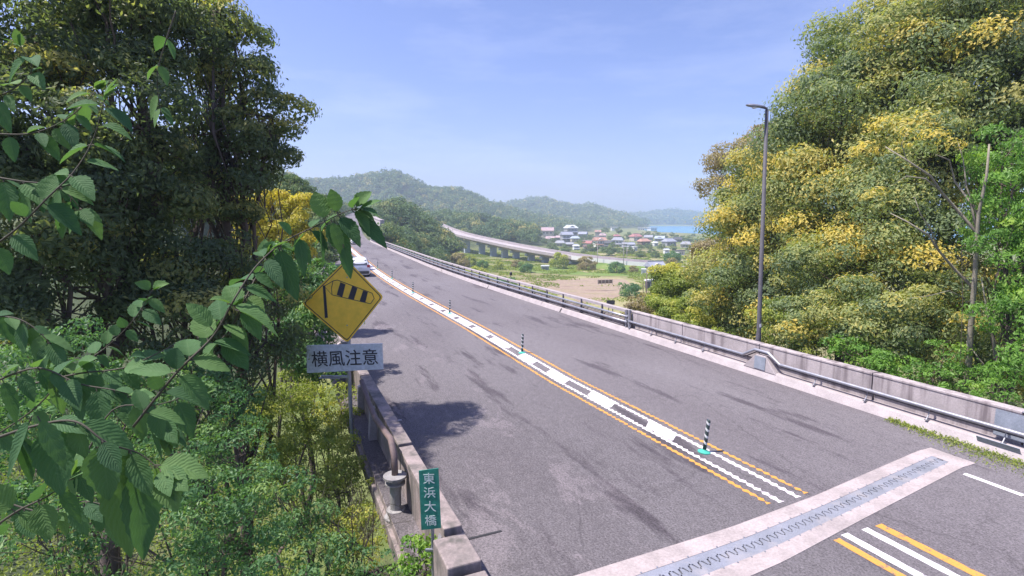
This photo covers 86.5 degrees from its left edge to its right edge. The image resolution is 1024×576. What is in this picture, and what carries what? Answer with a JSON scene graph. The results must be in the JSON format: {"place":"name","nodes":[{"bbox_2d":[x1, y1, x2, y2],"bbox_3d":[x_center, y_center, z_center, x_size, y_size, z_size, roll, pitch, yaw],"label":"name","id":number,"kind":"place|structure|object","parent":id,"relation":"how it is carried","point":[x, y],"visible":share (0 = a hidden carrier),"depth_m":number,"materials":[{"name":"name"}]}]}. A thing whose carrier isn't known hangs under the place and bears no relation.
{"place":"outdoors","nodes":[
{"label":"outdoors","id":0,"kind":"place"},
{"bbox_2d":[0,178,1023,575],"bbox_3d":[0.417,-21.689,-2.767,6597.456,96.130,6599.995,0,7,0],"label":"ground","id":1,"kind":"structure","parent":0,"point":[388,558],"depth_m":56.62,"materials":[{"name":"plant"}]},
{"bbox_2d":[0,29,45,133],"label":"leafy branch","id":2,"kind":"object","parent":1,"relation":"on","point":[36,78],"visible":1,"depth_m":1.92,"materials":[{"name":"green plant"}]},
{"bbox_2d":[0,454,83,539],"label":"leafy branch","id":3,"kind":"object","parent":1,"relation":"on","point":[41,520],"visible":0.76,"depth_m":1.17,"materials":[{"name":"green plant"}]},
{"bbox_2d":[0,177,102,239],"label":"leafy branch","id":4,"kind":"object","parent":1,"relation":"on","point":[25,193],"visible":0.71,"depth_m":1.57,"materials":[{"name":"green plant"}]},
{"bbox_2d":[0,80,109,161],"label":"leafy branch","id":5,"kind":"object","parent":1,"relation":"on","point":[66,134],"visible":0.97,"depth_m":1.85,"materials":[{"name":"green plant"}]},
{"bbox_2d":[1,495,121,547],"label":"leafy branch","id":6,"kind":"object","parent":1,"relation":"on","point":[91,511],"visible":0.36,"depth_m":1.59,"materials":[{"name":"green plant"}]},
{"bbox_2d":[0,78,132,274],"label":"leafy branch","id":7,"kind":"object","parent":1,"relation":"on","point":[81,187],"visible":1,"depth_m":1.51,"materials":[{"name":"green plant"}]},
{"bbox_2d":[0,280,168,451],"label":"leafy branch","id":8,"kind":"object","parent":1,"relation":"on","point":[134,309],"visible":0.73,"depth_m":2.13,"materials":[{"name":"green plant"}]},
{"bbox_2d":[0,310,83,379],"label":"leafy branch","id":9,"kind":"object","parent":8,"relation":"attached to","point":[20,336],"visible":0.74,"depth_m":1.93,"materials":[{"name":"green plant"}]},
{"bbox_2d":[0,356,186,458],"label":"leafy branch","id":10,"kind":"object","parent":1,"relation":"on","point":[61,390],"visible":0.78,"depth_m":1.54,"materials":[{"name":"green plant"}]},
{"bbox_2d":[0,415,208,560],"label":"leafy branch","id":11,"kind":"object","parent":1,"relation":"on","point":[134,495],"visible":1,"depth_m":1.12,"materials":[{"name":"green plant"}]},
{"bbox_2d":[0,402,227,575],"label":"shrub","id":12,"kind":"object","parent":1,"relation":"on","point":[193,497],"visible":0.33,"depth_m":5.21,"materials":[{"name":"green plant"}]},
{"bbox_2d":[0,0,233,575],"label":"dark evergreen tree","id":13,"kind":"object","parent":1,"relation":"on","point":[74,50],"visible":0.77,"depth_m":9.84,"materials":[{"name":"green plant"}]},
{"bbox_2d":[35,380,215,502],"bbox_3d":[-1.039,0.417,1.462,0.443,0.301,0.099,-2,8,-15],"label":"leafy branch","id":14,"kind":"object","parent":1,"relation":"on","point":[185,412],"visible":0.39,"depth_m":1.45,"materials":[{"name":"green plant"}]},
{"bbox_2d":[0,315,250,575],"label":"shrub","id":15,"kind":"object","parent":1,"relation":"on","point":[11,352],"visible":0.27,"depth_m":6.66,"materials":[{"name":"green plant"}]},
{"bbox_2d":[35,321,216,398],"bbox_3d":[-1.186,0.227,1.667,0.540,0.269,0.170,0,7,0],"label":"leafy branch","id":16,"kind":"object","parent":1,"relation":"on","point":[102,379],"visible":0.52,"depth_m":1.65,"materials":[{"name":"green plant"}]},
{"bbox_2d":[0,193,312,575],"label":"dark evergreen tree","id":17,"kind":"object","parent":1,"relation":"on","point":[181,275],"visible":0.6,"depth_m":10.52,"materials":[{"name":"green plant"}]},
{"bbox_2d":[147,10,176,127],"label":"leafy branch","id":18,"kind":"object","parent":1,"relation":"on","point":[160,42],"visible":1,"depth_m":2.31,"materials":[{"name":"green plant"}]},
{"bbox_2d":[0,415,341,575],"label":"undergrowth","id":19,"kind":"object","parent":1,"relation":"on","point":[36,570],"visible":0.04,"depth_m":30.10,"materials":[{"name":"green plant"}]},
{"bbox_2d":[0,345,365,575],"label":"shrub","id":20,"kind":"object","parent":1,"relation":"on","point":[341,549],"visible":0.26,"depth_m":8.72,"materials":[{"name":"green plant"}]},
{"bbox_2d":[132,413,325,575],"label":"shrub","id":21,"kind":"object","parent":1,"relation":"on","point":[232,506],"visible":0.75,"depth_m":6.88,"materials":[{"name":"green plant"}]},
{"bbox_2d":[139,0,322,575],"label":"dark evergreen tree","id":22,"kind":"object","parent":1,"relation":"on","point":[239,172],"visible":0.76,"depth_m":12.56,"materials":[{"name":"green plant"}]},
{"bbox_2d":[129,189,386,427],"bbox_3d":[-0.608,0.039,1.362,0.610,0.581,0.211,-5,9,-34],"label":"leafy branch","id":23,"kind":"object","parent":1,"relation":"on","point":[281,270],"visible":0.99,"depth_m":1.34,"materials":[{"name":"green plant"}]},
{"bbox_2d":[201,239,277,369],"bbox_3d":[-0.675,0.040,1.392,0.198,0.328,0.157,0,7,0],"label":"leafy branch","id":24,"kind":"object","parent":23,"relation":"on","point":[252,326],"visible":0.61,"depth_m":1.37,"materials":[{"name":"green plant"}]},
{"bbox_2d":[232,188,326,575],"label":"yellow flowering tree","id":25,"kind":"object","parent":1,"relation":"on","point":[301,201],"visible":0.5,"depth_m":23.62,"materials":[{"name":"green plant"}]},
{"bbox_2d":[203,380,359,574],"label":"shrub","id":26,"kind":"object","parent":1,"relation":"on","point":[268,409],"visible":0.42,"depth_m":13.70,"materials":[{"name":"green plant"}]},
{"bbox_2d":[254,238,364,574],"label":"broadleaf tree","id":27,"kind":"object","parent":1,"relation":"on","point":[305,316],"visible":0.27,"depth_m":16.91,"materials":[{"name":"green plant"}]},
{"bbox_2d":[266,369,357,575],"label":"shrub","id":28,"kind":"object","parent":1,"relation":"on","point":[312,389],"visible":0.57,"depth_m":15.33,"materials":[{"name":"green plant"}]},
{"bbox_2d":[277,173,351,395],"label":"green tree","id":29,"kind":"object","parent":1,"relation":"on","point":[295,185],"visible":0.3,"depth_m":55.91,"materials":[{"name":"green plant"}]},
{"bbox_2d":[259,427,379,575],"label":"shrub","id":30,"kind":"object","parent":1,"relation":"on","point":[329,472],"visible":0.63,"depth_m":11.51,"materials":[{"name":"green plant"}]},
{"bbox_2d":[267,456,414,575],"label":"bare shrub","id":31,"kind":"object","parent":1,"relation":"on","point":[371,530],"visible":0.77,"depth_m":8.81,"materials":[{"name":"plant"}]},
{"bbox_2d":[311,396,388,575],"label":"shrub","id":32,"kind":"object","parent":1,"relation":"on","point":[350,465],"visible":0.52,"depth_m":11.34,"materials":[{"name":"green plant"}]},
{"bbox_2d":[352,544,402,575],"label":"shrub","id":33,"kind":"object","parent":1,"relation":"on","point":[386,553],"visible":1,"depth_m":7.52,"materials":[{"name":"green plant"}]},
{"bbox_2d":[373,217,383,233],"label":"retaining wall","id":34,"kind":"structure","parent":1,"relation":"on","point":[379,220],"depth_m":128.18,"materials":[{"name":"concrete"}]},
{"bbox_2d":[381,532,437,575],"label":"shrub","id":35,"kind":"object","parent":1,"relation":"on","point":[422,545],"visible":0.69,"depth_m":7.77,"materials":[{"name":"green plant"}]},
{"bbox_2d":[138,165,709,265],"bbox_3d":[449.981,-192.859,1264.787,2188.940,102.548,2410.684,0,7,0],"label":"forest","id":36,"kind":"object","parent":1,"relation":"on","point":[428,235],"visible":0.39,"depth_m":750.00,"materials":[{"name":"plant"}]},
{"bbox_2d":[450,252,469,268],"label":"tree","id":37,"kind":"object","parent":1,"relation":"on","point":[457,259],"visible":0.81,"depth_m":198.69,"materials":[{"name":"brown plant"}]},
{"bbox_2d":[465,255,476,265],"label":"tree","id":38,"kind":"object","parent":1,"relation":"on","point":[472,260],"visible":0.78,"depth_m":215.05,"materials":[{"name":"green plant"}]},
{"bbox_2d":[463,266,490,279],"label":"tree","id":39,"kind":"object","parent":1,"relation":"on","point":[480,269],"visible":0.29,"depth_m":159.96,"materials":[{"name":"green plant"}]},
{"bbox_2d":[476,260,488,267],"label":"tree","id":40,"kind":"object","parent":1,"relation":"on","point":[485,263],"visible":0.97,"depth_m":214.61,"materials":[{"name":"green plant"}]},
{"bbox_2d":[493,261,503,269],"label":"tree","id":41,"kind":"object","parent":1,"relation":"on","point":[499,265],"visible":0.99,"depth_m":214.25,"materials":[{"name":"green plant"}]},
{"bbox_2d":[496,276,518,286],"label":"tree","id":42,"kind":"object","parent":1,"relation":"on","point":[509,281],"visible":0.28,"depth_m":150.27,"materials":[{"name":"green plant"}]},
{"bbox_2d":[518,262,533,272],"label":"tree","id":43,"kind":"object","parent":1,"relation":"on","point":[529,266],"visible":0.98,"depth_m":204.22,"materials":[{"name":"green plant"}]},
{"bbox_2d":[541,227,554,237],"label":"house","id":44,"kind":"structure","parent":1,"relation":"on","point":[547,231],"depth_m":553.22,"materials":[{"name":"grey"}]},
{"bbox_2d":[547,243,559,249],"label":"tree","id":45,"kind":"object","parent":1,"relation":"on","point":[550,246],"visible":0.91,"depth_m":336.11,"materials":[{"name":"green plant"}]},
{"bbox_2d":[549,252,569,267],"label":"tree","id":46,"kind":"object","parent":1,"relation":"on","point":[560,257],"visible":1,"depth_m":219.88,"materials":[{"name":"green plant"}]},
{"bbox_2d":[440,224,683,266],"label":"viaduct","id":47,"kind":"object","parent":1,"relation":"on","point":[531,252],"visible":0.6,"depth_m":269.29,"materials":[{"name":"concrete"}]},
{"bbox_2d":[559,244,571,251],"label":"tree","id":48,"kind":"object","parent":1,"relation":"on","point":[566,247],"visible":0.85,"depth_m":325.96,"materials":[{"name":"green plant"}]},
{"bbox_2d":[559,231,573,241],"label":"house","id":49,"kind":"structure","parent":1,"relation":"on","point":[565,236],"depth_m":474.96,"materials":[{"name":"grey"}]},
{"bbox_2d":[563,225,577,235],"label":"house","id":50,"kind":"structure","parent":1,"relation":"on","point":[573,229],"depth_m":533.88,"materials":[{"name":"grey"}]},
{"bbox_2d":[575,256,597,269],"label":"tree","id":51,"kind":"object","parent":1,"relation":"on","point":[584,262],"visible":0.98,"depth_m":213.89,"materials":[{"name":"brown plant"}]},
{"bbox_2d":[586,242,599,250],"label":"tree","id":52,"kind":"object","parent":1,"relation":"on","point":[589,246],"visible":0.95,"depth_m":337.21,"materials":[{"name":"green plant"}]},
{"bbox_2d":[592,237,606,246],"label":"house","id":53,"kind":"structure","parent":1,"relation":"on","point":[599,241],"depth_m":384.91,"materials":[{"name":"pink"}]},
{"bbox_2d":[601,247,614,255],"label":"tree","id":54,"kind":"object","parent":1,"relation":"on","point":[607,251],"visible":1,"depth_m":295.65,"materials":[{"name":"green plant"}]},
{"bbox_2d":[607,242,619,252],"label":"tree","id":55,"kind":"object","parent":1,"relation":"on","point":[613,248],"visible":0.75,"depth_m":325.41,"materials":[{"name":"green plant"}]},
{"bbox_2d":[588,262,644,270],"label":"embankment","id":56,"kind":"structure","parent":1,"relation":"on","point":[601,265],"depth_m":220.21,"materials":[{"name":"plant"}]},
{"bbox_2d":[612,237,623,246],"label":"house","id":57,"kind":"structure","parent":1,"relation":"on","point":[618,241],"depth_m":392.35,"materials":[{"name":"grey"}]},
{"bbox_2d":[623,246,634,253],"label":"tree","id":58,"kind":"object","parent":1,"relation":"on","point":[630,249],"visible":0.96,"depth_m":306.63,"materials":[{"name":"green plant"}]},
{"bbox_2d":[617,282,641,296],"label":"bush","id":59,"kind":"object","parent":1,"relation":"on","point":[633,289],"visible":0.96,"depth_m":139.91,"materials":[{"name":"green plant"}]},
{"bbox_2d":[628,233,642,240],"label":"house","id":60,"kind":"structure","parent":1,"relation":"on","point":[632,237],"depth_m":495.43,"materials":[{"name":"pink"}]},
{"bbox_2d":[318,333,954,565],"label":"bridge deck","id":61,"kind":"structure","parent":1,"relation":"on","point":[385,507],"depth_m":10.69,"materials":[{"name":"concrete"}]},
{"bbox_2d":[307,263,487,575],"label":"concrete parapet","id":62,"kind":"structure","parent":61,"relation":"on","point":[455,553],"depth_m":9.61,"materials":[{"name":"concrete"}]},
{"bbox_2d":[303,265,383,451],"bbox_3d":[-3.906,1.611,13.288,1.896,4.643,0.975,1,7,4],"label":"wind warning sign","id":63,"kind":"object","parent":62,"relation":"on","point":[341,304],"visible":0.98,"depth_m":12.71,"materials":[{"name":"metal"}]},
{"bbox_2d":[359,379,406,522],"bbox_3d":[-2.882,3.183,11.409,0.420,1.499,4.138,-3,8,-25],"label":"drain pipe","id":64,"kind":"object","parent":62,"relation":"on","point":[394,478],"visible":0.88,"depth_m":9.73,"materials":[{"name":"metal"}]},
{"bbox_2d":[419,468,441,575],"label":"bridge name sign","id":65,"kind":"object","parent":62,"relation":"attached to","point":[429,499],"visible":0.98,"depth_m":7.43,"materials":[{"name":"metal"}]},
{"bbox_2d":[370,239,634,328],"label":"bridge railing","id":66,"kind":"object","parent":61,"relation":"on","point":[527,295],"visible":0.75,"depth_m":36.00,"materials":[{"name":"metal"}]},
{"bbox_2d":[746,104,768,341],"bbox_3d":[8.162,-1.020,18.511,0.953,10.142,0.220,0,7,0],"label":"street lamp","id":67,"kind":"object","parent":61,"relation":"on","point":[760,283],"visible":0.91,"depth_m":18.32,"materials":[{"name":"metal"}]},
{"bbox_2d":[575,447,975,575],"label":"expansion joint","id":68,"kind":"object","parent":61,"relation":"in","point":[754,546],"visible":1,"depth_m":9.19,"materials":[{"name":"concrete"}]},
{"bbox_2d":[541,302,1023,461],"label":"concrete parapet","id":69,"kind":"structure","parent":61,"relation":"on","point":[983,423],"depth_m":15.39,"materials":[{"name":"concrete"}]},
{"bbox_2d":[458,250,817,353],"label":"scrub","id":70,"kind":"object","parent":1,"relation":"on","point":[536,267],"visible":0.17,"depth_m":210.31,"materials":[{"name":"green plant"}]},
{"bbox_2d":[620,292,657,318],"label":"bush","id":71,"kind":"object","parent":1,"relation":"on","point":[637,305],"visible":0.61,"depth_m":37.66,"materials":[{"name":"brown plant"}]},
{"bbox_2d":[637,238,650,244],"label":"house","id":72,"kind":"structure","parent":1,"relation":"on","point":[642,241],"depth_m":417.04,"materials":[{"name":"pink"}]},
{"bbox_2d":[644,279,654,288],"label":"shed","id":73,"kind":"structure","parent":1,"relation":"on","point":[649,284],"depth_m":157.33,"materials":[{"name":"grey"}]},
{"bbox_2d":[643,260,664,273],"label":"house","id":74,"kind":"structure","parent":1,"relation":"on","point":[647,264],"depth_m":199.55,"materials":[{"name":"grey"}]},
{"bbox_2d":[660,238,676,245],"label":"house","id":75,"kind":"structure","parent":1,"relation":"on","point":[667,241],"depth_m":408.53,"materials":[{"name":"grey"}]},
{"bbox_2d":[663,257,678,266],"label":"tree","id":76,"kind":"object","parent":1,"relation":"on","point":[672,259],"visible":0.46,"depth_m":214.78,"materials":[{"name":"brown plant"}]},
{"bbox_2d":[663,250,681,261],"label":"tree","id":77,"kind":"object","parent":1,"relation":"on","point":[674,254],"visible":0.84,"depth_m":248.21,"materials":[{"name":"green plant"}]},
{"bbox_2d":[643,262,706,312],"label":"bush","id":78,"kind":"object","parent":1,"relation":"on","point":[669,282],"visible":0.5,"depth_m":39.13,"materials":[{"name":"green plant"}]},
{"bbox_2d":[680,241,690,247],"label":"house","id":79,"kind":"structure","parent":1,"relation":"on","point":[683,244],"depth_m":378.96,"materials":[{"name":"grey"}]},
{"bbox_2d":[642,295,736,335],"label":"bush","id":80,"kind":"object","parent":1,"relation":"on","point":[670,308],"visible":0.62,"depth_m":31.69,"materials":[{"name":"green plant"}]},
{"bbox_2d":[684,237,737,325],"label":"leafy tree","id":81,"kind":"object","parent":1,"relation":"on","point":[699,245],"visible":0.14,"depth_m":56.96,"materials":[{"name":"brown plant"}]},
{"bbox_2d":[674,265,756,339],"bbox_3d":[11.993,6.614,33.444,4.339,15.888,5.917,0,7,0],"label":"bush","id":82,"kind":"object","parent":1,"relation":"on","point":[686,293],"visible":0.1,"depth_m":32.46,"materials":[{"name":"green plant"}]},
{"bbox_2d":[688,120,775,278],"bbox_3d":[17.053,1.859,38.562,9.623,26.923,6.802,0,7,0],"label":"evergreen tree","id":83,"kind":"object","parent":1,"relation":"on","point":[715,165],"visible":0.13,"depth_m":36.97,"materials":[{"name":"green plant"}]},
{"bbox_2d":[677,139,867,352],"bbox_3d":[14.177,2.576,29.867,8.624,22.263,9.926,-7,10,-44],"label":"flowering evergreen tree","id":84,"kind":"object","parent":1,"relation":"on","point":[731,217],"visible":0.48,"depth_m":28.73,"materials":[{"name":"green plant"}]},
{"bbox_2d":[743,298,845,356],"bbox_3d":[10.770,4.197,21.031,2.163,7.573,3.801,-4,8,-28],"label":"shrub","id":85,"kind":"object","parent":1,"relation":"on","point":[766,308],"visible":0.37,"depth_m":20.80,"materials":[{"name":"green plant"}]},
{"bbox_2d":[733,0,983,364],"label":"evergreen tree","id":86,"kind":"object","parent":1,"relation":"on","point":[843,68],"visible":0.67,"depth_m":23.89,"materials":[{"name":"green plant"}]},
{"bbox_2d":[818,333,912,377],"bbox_3d":[11.563,3.830,18.134,1.641,4.631,2.783,-5,9,-37],"label":"shrub","id":87,"kind":"object","parent":1,"relation":"on","point":[878,359],"visible":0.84,"depth_m":17.60,"materials":[{"name":"green plant"}]},
{"bbox_2d":[755,271,1013,369],"bbox_3d":[12.750,3.594,19.763,4.492,8.518,7.595,-6,10,-41],"label":"broadleaf tree","id":88,"kind":"object","parent":1,"relation":"on","point":[870,305],"visible":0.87,"depth_m":18.58,"materials":[{"name":"green plant"}]},
{"bbox_2d":[763,159,1017,371],"bbox_3d":[14.923,1.555,22.141,8.780,14.009,6.888,4,8,27],"label":"flowering evergreen tree","id":89,"kind":"object","parent":1,"relation":"on","point":[895,250],"visible":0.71,"depth_m":20.41,"materials":[{"name":"green plant"}]},
{"bbox_2d":[827,0,1023,379],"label":"evergreen tree","id":90,"kind":"object","parent":1,"relation":"on","point":[920,113],"visible":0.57,"depth_m":20.49,"materials":[{"name":"green plant"}]},
{"bbox_2d":[848,109,1003,397],"bbox_3d":[12.719,-0.526,16.406,4.976,9.417,2.432,0,7,0],"label":"bare branched tree","id":91,"kind":"object","parent":1,"relation":"on","point":[976,229],"visible":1,"depth_m":15.62,"materials":[{"name":"brown plant"}]},
{"bbox_2d":[889,338,1008,397],"bbox_3d":[12.664,3.321,16.323,2.195,3.594,2.598,0,7,0],"label":"shrub","id":92,"kind":"object","parent":1,"relation":"on","point":[944,370],"visible":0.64,"depth_m":15.96,"materials":[{"name":"green plant"}]},
{"bbox_2d":[901,261,1023,407],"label":"shrub","id":93,"kind":"object","parent":1,"relation":"on","point":[984,355],"visible":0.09,"depth_m":18.71,"materials":[{"name":"green plant"}]},
{"bbox_2d":[922,0,1023,400],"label":"evergreen tree","id":94,"kind":"object","parent":1,"relation":"on","point":[1016,95],"visible":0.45,"depth_m":19.91,"materials":[{"name":"green plant"}]},
{"bbox_2d":[946,121,1023,403],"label":"vine covered tree","id":95,"kind":"object","parent":1,"relation":"on","point":[1008,299],"visible":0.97,"depth_m":15.04,"materials":[{"name":"green plant"}]},
{"bbox_2d":[966,365,1023,406],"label":"shrub","id":96,"kind":"object","parent":1,"relation":"on","point":[974,392],"visible":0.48,"depth_m":14.06,"materials":[{"name":"green plant"}]},
{"bbox_2d":[0,0,1023,218],"label":"sky","id":97,"kind":"structure","parent":0,"point":[614,104],"materials":[{"name":"blue"}]},
{"bbox_2d":[517,277,630,303],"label":"field","id":98,"kind":"structure","parent":0,"point":[590,288],"depth_m":160.14,"materials":[{"name":"soil"}]},
{"bbox_2d":[597,279,612,284],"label":"wooden rack","id":99,"kind":"object","parent":98,"relation":"on","point":[601,281],"visible":1,"depth_m":152.66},
{"bbox_2d":[516,276,645,316],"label":"field","id":100,"kind":"structure","parent":0,"point":[618,303],"depth_m":138.42,"materials":[{"name":"green plant"}]},
{"bbox_2d":[515,265,650,275],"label":"field","id":101,"kind":"structure","parent":0,"point":[551,269],"depth_m":201.53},
{"bbox_2d":[606,261,625,272],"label":"tree","id":102,"kind":"object","parent":101,"relation":"on","point":[619,265],"visible":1,"depth_m":202.42,"materials":[{"name":"green plant"}]},
{"bbox_2d":[313,213,977,575],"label":"road","id":103,"kind":"structure","parent":0,"point":[566,445],"depth_m":13.40,"materials":[{"name":"asphalt"}]},
{"bbox_2d":[353,256,369,275],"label":"car","id":104,"kind":"object","parent":103,"relation":"on","point":[361,264],"visible":0.52,"depth_m":48.71,"materials":[{"name":"white paint"}]},
{"bbox_2d":[468,530,501,539],"bbox_3d":[-0.518,4.092,8.979,0.750,0.006,0.050,-3,8,-23],"label":"drain slot","id":105,"kind":"object","parent":103,"relation":"on","point":[486,534],"visible":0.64,"depth_m":9.01,"materials":[{"name":"metal"}]},
{"bbox_2d":[698,419,710,454],"bbox_3d":[4.349,3.311,12.166,0.280,0.760,0.276,3,7,-24],"label":"lane post","id":106,"kind":"object","parent":103,"relation":"on","point":[704,451],"visible":1,"depth_m":12.13,"materials":[{"name":"plastic"}]},
{"bbox_2d":[646,226,997,239],"bbox_3d":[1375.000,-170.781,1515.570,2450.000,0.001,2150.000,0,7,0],"label":"sea","id":107,"kind":"structure","parent":0,"point":[681,229],"depth_m":1123.85,"materials":[{"name":"liquid"}]},
{"bbox_2d":[752,450,1023,575],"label":"road","id":108,"kind":"structure","parent":0,"point":[967,520],"depth_m":8.97,"materials":[{"name":"asphalt"}]},
{"bbox_2d":[884,416,1023,476],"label":"gutter weeds","id":109,"kind":"object","parent":108,"relation":"on","point":[947,439],"visible":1,"depth_m":12.49,"materials":[{"name":"green plant"}]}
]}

